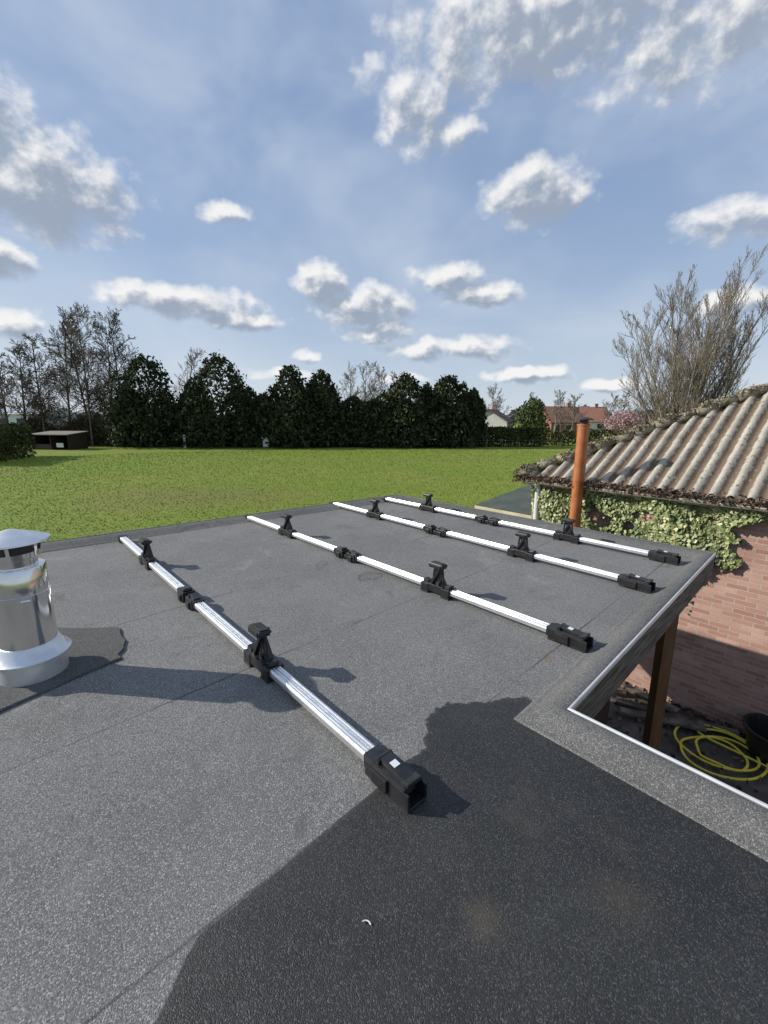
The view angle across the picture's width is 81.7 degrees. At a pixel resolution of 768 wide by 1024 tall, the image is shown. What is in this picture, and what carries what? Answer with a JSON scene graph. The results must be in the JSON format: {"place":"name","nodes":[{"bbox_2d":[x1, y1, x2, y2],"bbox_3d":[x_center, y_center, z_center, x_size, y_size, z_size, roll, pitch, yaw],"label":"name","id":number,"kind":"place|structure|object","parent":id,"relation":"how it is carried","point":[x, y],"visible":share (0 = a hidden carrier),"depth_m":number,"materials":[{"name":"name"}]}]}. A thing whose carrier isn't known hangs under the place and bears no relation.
{"place":"outdoors","nodes":[
{"label":"outdoors","id":0,"kind":"place"},
{"bbox_2d":[0,407,75,428],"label":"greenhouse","id":1,"kind":"object","parent":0,"point":[14,417],"visible":0.14,"depth_m":107.40,"materials":[{"name":"glass"}]},
{"bbox_2d":[0,418,23,423],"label":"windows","id":2,"kind":"structure","parent":1,"relation":"in","point":[18,420],"depth_m":107.26,"materials":[{"name":"grey glass"}]},
{"bbox_2d":[0,423,647,541],"bbox_3d":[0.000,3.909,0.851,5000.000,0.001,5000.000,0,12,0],"label":"grass field","id":3,"kind":"structure","parent":0,"point":[91,451],"depth_m":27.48,"materials":[{"name":"green plant"}]},
{"bbox_2d":[0,352,25,423],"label":"bare tree","id":4,"kind":"object","parent":3,"relation":"on","point":[3,407],"visible":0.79,"depth_m":58.49,"materials":[{"name":"brown plant"}]},
{"bbox_2d":[0,422,36,461],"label":"garden hedge","id":5,"kind":"object","parent":3,"relation":"on","point":[12,435],"visible":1,"depth_m":41.42,"materials":[{"name":"green plant"}]},
{"bbox_2d":[0,343,47,445],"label":"bare tree","id":6,"kind":"object","parent":3,"relation":"on","point":[22,387],"visible":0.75,"depth_m":57.58,"materials":[{"name":"brown plant"}]},
{"bbox_2d":[9,333,58,431],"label":"bare tree","id":7,"kind":"object","parent":3,"relation":"on","point":[38,383],"visible":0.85,"depth_m":57.54,"materials":[{"name":"brown plant"}]},
{"bbox_2d":[32,431,88,449],"bbox_3d":[-39.314,-8.692,53.783,5.300,2.109,3.295,2,12,8],"label":"field shelter","id":8,"kind":"object","parent":3,"relation":"on","point":[70,440],"visible":0.87,"depth_m":53.46,"materials":[{"name":"wood"}]},
{"bbox_2d":[11,418,111,445],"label":"evergreen shrubs","id":9,"kind":"object","parent":3,"relation":"on","point":[33,428],"visible":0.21,"depth_m":59.47,"materials":[{"name":"green plant"}]},
{"bbox_2d":[27,312,98,421],"bbox_3d":[-42.873,-17.565,59.642,8.433,16.991,7.377,0,12,0],"label":"bare tree","id":10,"kind":"object","parent":3,"relation":"on","point":[56,365],"visible":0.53,"depth_m":58.49,"materials":[{"name":"brown plant"}]},
{"bbox_2d":[20,390,111,445],"bbox_3d":[-41.009,-12.635,60.187,16.867,7.982,3.817,0,12,0],"label":"shrub thicket","id":11,"kind":"object","parent":3,"relation":"on","point":[57,417],"visible":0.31,"depth_m":59.34,"materials":[{"name":"green plant"}]},
{"bbox_2d":[34,306,113,419],"bbox_3d":[-40.647,-17.959,59.196,6.601,17.921,9.419,11,16,41],"label":"bare tree","id":12,"kind":"object","parent":3,"relation":"on","point":[72,348],"visible":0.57,"depth_m":57.85,"materials":[{"name":"brown plant"}]},
{"bbox_2d":[44,302,112,445],"bbox_3d":[-39.580,-17.669,57.846,8.321,17.931,6.466,-6,14,-27],"label":"bare tree","id":13,"kind":"object","parent":3,"relation":"on","point":[80,338],"visible":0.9,"depth_m":57.02,"materials":[{"name":"brown plant"}]},
{"bbox_2d":[77,312,136,403],"bbox_3d":[-35.798,-17.353,58.490,7.505,17.046,5.770,0,12,0],"label":"bare tree","id":14,"kind":"object","parent":3,"relation":"on","point":[94,324],"visible":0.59,"depth_m":57.61,"materials":[{"name":"brown plant"}]},
{"bbox_2d":[86,307,146,445],"bbox_3d":[-35.328,-17.692,58.224,7.752,17.828,9.241,0,12,0],"label":"bare tree","id":15,"kind":"object","parent":3,"relation":"on","point":[115,323],"visible":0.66,"depth_m":57.32,"materials":[{"name":"brown plant"}]},
{"bbox_2d":[108,383,154,445],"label":"conifer tree","id":16,"kind":"object","parent":3,"relation":"on","point":[136,413],"visible":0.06,"depth_m":57.44,"materials":[{"name":"green plant"}]},
{"bbox_2d":[96,353,183,447],"bbox_3d":[-30.321,-14.097,56.714,10.439,11.666,10.305,0,12,0],"label":"conifer tree","id":17,"kind":"object","parent":3,"relation":"on","point":[158,409],"visible":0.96,"depth_m":55.10,"materials":[{"name":"green plant"}]},
{"bbox_2d":[110,421,234,445],"bbox_3d":[-27.495,-10.785,60.088,17.636,4.182,4.078,0,12,0],"label":"conifer hedge","id":18,"kind":"object","parent":3,"relation":"on","point":[228,444],"visible":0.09,"depth_m":58.76,"materials":[{"name":"green plant"}]},
{"bbox_2d":[171,348,206,399],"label":"bare tree","id":19,"kind":"object","parent":3,"relation":"on","point":[192,360],"visible":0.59,"depth_m":64.56,"materials":[{"name":"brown plant"}]},
{"bbox_2d":[172,381,219,446],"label":"conifer tree","id":20,"kind":"object","parent":3,"relation":"on","point":[180,400],"visible":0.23,"depth_m":57.10,"materials":[{"name":"green plant"}]},
{"bbox_2d":[178,361,219,414],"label":"bare tree","id":21,"kind":"object","parent":3,"relation":"on","point":[208,384],"visible":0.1,"depth_m":65.77,"materials":[{"name":"brown plant"}]},
{"bbox_2d":[169,349,257,447],"bbox_3d":[-21.103,-14.449,57.149,11.142,12.246,10.985,0,12,0],"label":"conifer tree","id":22,"kind":"object","parent":3,"relation":"on","point":[195,397],"visible":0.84,"depth_m":54.74,"materials":[{"name":"green plant"}]},
{"bbox_2d":[183,435,268,447],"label":"white marker posts","id":23,"kind":"object","parent":3,"relation":"on","point":[264,440],"visible":0.74,"depth_m":55.95,"materials":[{"name":"plastic"}]},
{"bbox_2d":[230,385,266,446],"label":"conifer tree","id":24,"kind":"object","parent":3,"relation":"on","point":[249,394],"visible":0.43,"depth_m":56.28,"materials":[{"name":"green plant"}]},
{"bbox_2d":[247,392,279,446],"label":"conifer tree","id":25,"kind":"object","parent":3,"relation":"on","point":[259,399],"visible":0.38,"depth_m":56.13,"materials":[{"name":"green plant"}]},
{"bbox_2d":[248,364,322,448],"bbox_3d":[-12.142,-13.290,56.118,9.193,10.577,8.553,3,13,14],"label":"conifer tree","id":26,"kind":"object","parent":3,"relation":"on","point":[284,402],"visible":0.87,"depth_m":54.57,"materials":[{"name":"green plant"}]},
{"bbox_2d":[294,369,344,447],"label":"conifer tree","id":27,"kind":"object","parent":3,"relation":"on","point":[325,399],"visible":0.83,"depth_m":55.37,"materials":[{"name":"green plant"}]},
{"bbox_2d":[233,403,459,445],"bbox_3d":[-3.879,-11.630,59.394,31.972,6.139,4.135,0,12,0],"label":"conifer hedge","id":28,"kind":"object","parent":3,"relation":"on","point":[355,445],"depth_m":58.20,"materials":[{"name":"green plant"}]},
{"bbox_2d":[2,402,693,423],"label":"distant tree line","id":29,"kind":"object","parent":3,"relation":"on","point":[514,415],"visible":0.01,"depth_m":209.39,"materials":[{"name":"green plant"}]},
{"bbox_2d":[328,395,373,446],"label":"conifer tree","id":30,"kind":"object","parent":3,"relation":"on","point":[352,406],"visible":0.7,"depth_m":56.16,"materials":[{"name":"green plant"}]},
{"bbox_2d":[339,361,371,400],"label":"bare tree","id":31,"kind":"object","parent":3,"relation":"on","point":[346,375],"visible":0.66,"depth_m":73.03,"materials":[{"name":"brown plant"}]},
{"bbox_2d":[347,360,382,400],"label":"bare tree","id":32,"kind":"object","parent":3,"relation":"on","point":[364,369],"visible":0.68,"depth_m":74.12,"materials":[{"name":"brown plant"}]},
{"bbox_2d":[355,397,399,447],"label":"conifer tree","id":33,"kind":"object","parent":3,"relation":"on","point":[374,423],"visible":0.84,"depth_m":55.50,"materials":[{"name":"green plant"}]},
{"bbox_2d":[363,361,401,400],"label":"bare tree","id":34,"kind":"object","parent":3,"relation":"on","point":[381,376],"visible":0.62,"depth_m":72.95,"materials":[{"name":"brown plant"}]},
{"bbox_2d":[380,370,407,403],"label":"bare tree","id":35,"kind":"object","parent":3,"relation":"on","point":[393,376],"visible":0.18,"depth_m":72.98,"materials":[{"name":"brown plant"}]},
{"bbox_2d":[373,372,436,448],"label":"conifer tree","id":36,"kind":"object","parent":3,"relation":"on","point":[417,414],"visible":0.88,"depth_m":55.03,"materials":[{"name":"green plant"}]},
{"bbox_2d":[405,385,445,446],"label":"conifer tree","id":37,"kind":"object","parent":3,"relation":"on","point":[435,407],"visible":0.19,"depth_m":56.52,"materials":[{"name":"green plant"}]},
{"bbox_2d":[422,374,478,448],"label":"conifer tree","id":38,"kind":"object","parent":3,"relation":"on","point":[444,392],"visible":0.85,"depth_m":55.11,"materials":[{"name":"green plant"}]},
{"bbox_2d":[457,387,488,446],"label":"conifer tree","id":39,"kind":"object","parent":3,"relation":"on","point":[477,407],"visible":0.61,"depth_m":56.11,"materials":[{"name":"green plant"}]},
{"bbox_2d":[484,383,512,415],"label":"bare tree","id":40,"kind":"object","parent":3,"relation":"on","point":[492,392],"visible":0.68,"depth_m":77.76,"materials":[{"name":"brown plant"}]},
{"bbox_2d":[474,484,532,518],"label":"garden shed","id":41,"kind":"structure","parent":3,"relation":"on","point":[516,502],"depth_m":9.93,"materials":[{"name":"fabric"}]},
{"bbox_2d":[479,425,546,446],"bbox_3d":[16.766,-9.906,58.206,8.825,2.948,2.373,0,12,0],"label":"boundary hedge","id":42,"kind":"object","parent":3,"relation":"on","point":[510,436],"visible":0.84,"depth_m":57.44,"materials":[{"name":"green plant"}]},
{"bbox_2d":[512,392,537,418],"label":"bare tree","id":43,"kind":"object","parent":3,"relation":"on","point":[530,394],"visible":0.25,"depth_m":83.23,"materials":[{"name":"brown plant"}]},
{"bbox_2d":[512,396,550,441],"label":"evergreen tree","id":44,"kind":"object","parent":3,"relation":"on","point":[531,412],"visible":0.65,"depth_m":67.48,"materials":[{"name":"green plant"}]},
{"bbox_2d":[471,439,593,447],"bbox_3d":[26.200,-8.607,55.643,30.487,1.150,0.100,0,12,0],"label":"field fence","id":45,"kind":"object","parent":3,"relation":"on","point":[532,443],"visible":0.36,"depth_m":55.61,"materials":[{"name":"brown wood"}]},
{"bbox_2d":[552,389,567,429],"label":"bare tree","id":46,"kind":"object","parent":3,"relation":"on","point":[556,414],"visible":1,"depth_m":79.13,"materials":[{"name":"brown plant"}]},
{"bbox_2d":[563,393,587,430],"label":"bare tree","id":47,"kind":"object","parent":3,"relation":"on","point":[571,414],"visible":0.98,"depth_m":81.79,"materials":[{"name":"brown plant"}]},
{"bbox_2d":[541,428,631,445],"bbox_3d":[40.755,-10.213,60.209,38.781,2.707,2.150,0,12,0],"label":"boundary hedge","id":48,"kind":"object","parent":3,"relation":"on","point":[596,433],"visible":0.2,"depth_m":59.57,"materials":[{"name":"green plant"}]},
{"bbox_2d":[593,699,609,725],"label":"timber wall","id":49,"kind":"structure","parent":3,"relation":"on","point":[601,716],"depth_m":4.20,"materials":[{"name":"brown wood"}]},
{"label":"soffit","id":50,"kind":"object","parent":49,"relation":"on","visible":0},
{"bbox_2d":[575,557,714,718],"bbox_3d":[-2.206,1.492,-0.704,13.969,0.184,9.446,-9,15,-36],"label":"fascia board","id":51,"kind":"object","parent":50,"relation":"on","point":[595,700],"visible":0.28,"depth_m":2.52,"materials":[{"name":"grey wood"}]},
{"bbox_2d":[568,552,767,808],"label":"edge trim","id":52,"kind":"structure","parent":51,"relation":"on","point":[593,685],"depth_m":1.87,"materials":[{"name":"silver metal"}]},
{"bbox_2d":[599,393,621,433],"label":"bare tree","id":53,"kind":"object","parent":3,"relation":"on","point":[605,410],"visible":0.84,"depth_m":77.79,"materials":[{"name":"brown plant"}]},
{"bbox_2d":[611,389,632,423],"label":"bare tree","id":54,"kind":"object","parent":3,"relation":"on","point":[625,405],"visible":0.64,"depth_m":80.32,"materials":[{"name":"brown plant"}]},
{"bbox_2d":[603,411,644,432],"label":"blossom tree","id":55,"kind":"object","parent":3,"relation":"on","point":[625,421],"visible":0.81,"depth_m":64.03,"materials":[{"name":"pink plant"}]},
{"bbox_2d":[513,383,767,733],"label":"brick barn","id":56,"kind":"structure","parent":3,"relation":"on","point":[718,447],"depth_m":5.96,"materials":[{"name":"brick"}]},
{"bbox_2d":[569,417,593,527],"bbox_3d":[2.960,0.574,6.814,0.444,3.980,0.250,-5,13,-21],"label":"flue pipe","id":57,"kind":"object","parent":56,"relation":"attached to","point":[581,449],"visible":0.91,"depth_m":6.46,"materials":[{"name":"paint"}]},
{"bbox_2d":[512,472,767,513],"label":"dry creeper","id":58,"kind":"object","parent":56,"relation":"attached to","point":[677,495],"visible":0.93,"depth_m":5.86,"materials":[{"name":"plant"}]},
{"bbox_2d":[530,478,767,610],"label":"ivy plant","id":59,"kind":"object","parent":56,"relation":"attached to","point":[684,525],"visible":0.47,"depth_m":5.89,"materials":[{"name":"green plant"}]},
{"bbox_2d":[612,245,767,424],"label":"bare tree","id":60,"kind":"object","parent":3,"relation":"on","point":[684,389],"visible":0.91,"depth_m":24.68,"materials":[{"name":"brown plant"}]},
{"bbox_2d":[0,0,767,414],"label":"sky","id":61,"kind":"structure","parent":0,"point":[479,192],"materials":[{"name":"blue"}]},
{"bbox_2d":[485,410,512,440],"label":"walls","id":62,"kind":"structure","parent":0,"point":[493,420],"depth_m":70.05,"materials":[{"name":"white paint"}]},
{"bbox_2d":[487,409,515,422],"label":"roof","id":63,"kind":"structure","parent":62,"relation":"on","point":[498,413],"depth_m":70.76,"materials":[{"name":"tile"}]},
{"bbox_2d":[537,414,578,435],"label":"walls","id":64,"kind":"structure","parent":0,"point":[551,426],"depth_m":87.33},
{"bbox_2d":[543,406,583,422],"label":"roof","id":65,"kind":"structure","parent":64,"relation":"on","point":[549,409],"depth_m":88.71,"materials":[{"name":"red tile"}]},
{"bbox_2d":[589,422,608,432],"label":"walls","id":66,"kind":"structure","parent":0,"point":[593,425],"depth_m":103.82,"materials":[{"name":"white paint"}]},
{"bbox_2d":[579,407,609,421],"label":"roof","id":67,"kind":"structure","parent":66,"relation":"on","point":[596,414],"depth_m":105.16,"materials":[{"name":"red tile"}]},
{"bbox_2d":[596,585,703,714],"bbox_3d":[-2.205,1.610,-0.673,13.889,0.100,9.372,-9,15,-36],"label":"fascia board","id":68,"kind":"object","parent":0,"point":[644,656],"visible":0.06,"depth_m":2.76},
{"bbox_2d":[607,693,767,803],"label":"paving","id":69,"kind":"structure","parent":0,"point":[631,726],"depth_m":5.40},
{"bbox_2d":[642,616,678,750],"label":"posts","id":70,"kind":"object","parent":69,"relation":"on","point":[660,678],"visible":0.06,"depth_m":3.91,"materials":[{"name":"brown wood"}]},
{"bbox_2d":[616,684,739,736],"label":"timber offcuts","id":71,"kind":"object","parent":69,"relation":"on","point":[672,716],"visible":0.79,"depth_m":5.92,"materials":[{"name":"brown wood"}]},
{"bbox_2d":[615,683,745,748],"bbox_3d":[6.341,3.314,3.526,0.350,0.001,11.996,-11,16,-40],"label":"soil border","id":72,"kind":"object","parent":69,"relation":"on","point":[632,696],"depth_m":6.08,"materials":[{"name":"brown soil"}]},
{"bbox_2d":[607,681,767,799],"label":"fallen leaves","id":73,"kind":"object","parent":69,"relation":"on","point":[731,765],"visible":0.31,"depth_m":5.61,"materials":[{"name":"brown plant"}]},
{"bbox_2d":[674,724,767,780],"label":"garden hose","id":74,"kind":"object","parent":69,"relation":"on","point":[738,751],"visible":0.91,"depth_m":5.27,"materials":[{"name":"yellow rubber"}]},
{"bbox_2d":[742,713,767,764],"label":"black tub","id":75,"kind":"object","parent":69,"relation":"on","point":[756,729],"visible":0.97,"depth_m":5.32,"materials":[{"name":"plastic"}]},
{"label":"under deck","id":76,"kind":"structure","parent":0,"visible":0},
{"bbox_2d":[0,502,767,1023],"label":"roof deck","id":77,"kind":"structure","parent":76,"relation":"on","point":[202,820],"depth_m":1.39,"materials":[{"name":"grey asphalt"}]},
{"bbox_2d":[0,627,125,711],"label":"felt patch","id":78,"kind":"object","parent":77,"relation":"on","point":[90,650],"visible":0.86,"depth_m":2.33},
{"bbox_2d":[0,529,71,686],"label":"steel flue","id":79,"kind":"object","parent":78,"relation":"on","point":[35,644],"visible":1,"depth_m":2.06,"materials":[{"name":"silver metal"}]},
{"bbox_2d":[117,534,426,813],"bbox_3d":[-1.272,0.516,2.949,0.110,0.237,4.171,-11,16,-40],"label":"roof rack bar","id":80,"kind":"object","parent":77,"relation":"on","point":[402,784],"visible":1,"depth_m":1.92,"materials":[{"name":"silver metal"}]},
{"bbox_2d":[41,494,716,560],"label":"edge trim","id":81,"kind":"structure","parent":77,"relation":"on","point":[385,496],"depth_m":4.96,"materials":[{"name":"metal"}]},
{"bbox_2d":[34,495,767,861],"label":"roof kerb","id":82,"kind":"structure","parent":77,"relation":"on","point":[718,809],"depth_m":1.81,"materials":[{"name":"fabric"}]},
{"bbox_2d":[244,514,593,652],"bbox_3d":[-0.281,0.312,3.886,0.110,0.237,4.155,-11,16,-41],"label":"roof rack bar","id":83,"kind":"object","parent":77,"relation":"on","point":[570,637],"visible":1,"depth_m":3.09,"materials":[{"name":"silver metal"}]},
{"bbox_2d":[329,499,655,593],"bbox_3d":[0.598,0.135,4.700,0.110,0.237,4.111,-10,16,-39],"label":"roof rack bar","id":84,"kind":"object","parent":77,"relation":"on","point":[630,580],"visible":0.99,"depth_m":3.94,"materials":[{"name":"silver metal"}]},
{"bbox_2d":[382,493,680,565],"bbox_3d":[1.259,0.033,5.170,0.110,0.237,3.816,-11,16,-40],"label":"roof rack bar","id":85,"kind":"object","parent":77,"relation":"on","point":[658,555],"visible":1,"depth_m":4.50,"materials":[{"name":"silver metal"}]},
{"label":"window frames","id":86,"kind":"object","parent":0,"visible":0},
{"bbox_2d":[554,425,577,430],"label":"windows","id":87,"kind":"structure","parent":86,"relation":"in","point":[568,427],"depth_m":87.37,"materials":[{"name":"grey glass"}]}
]}

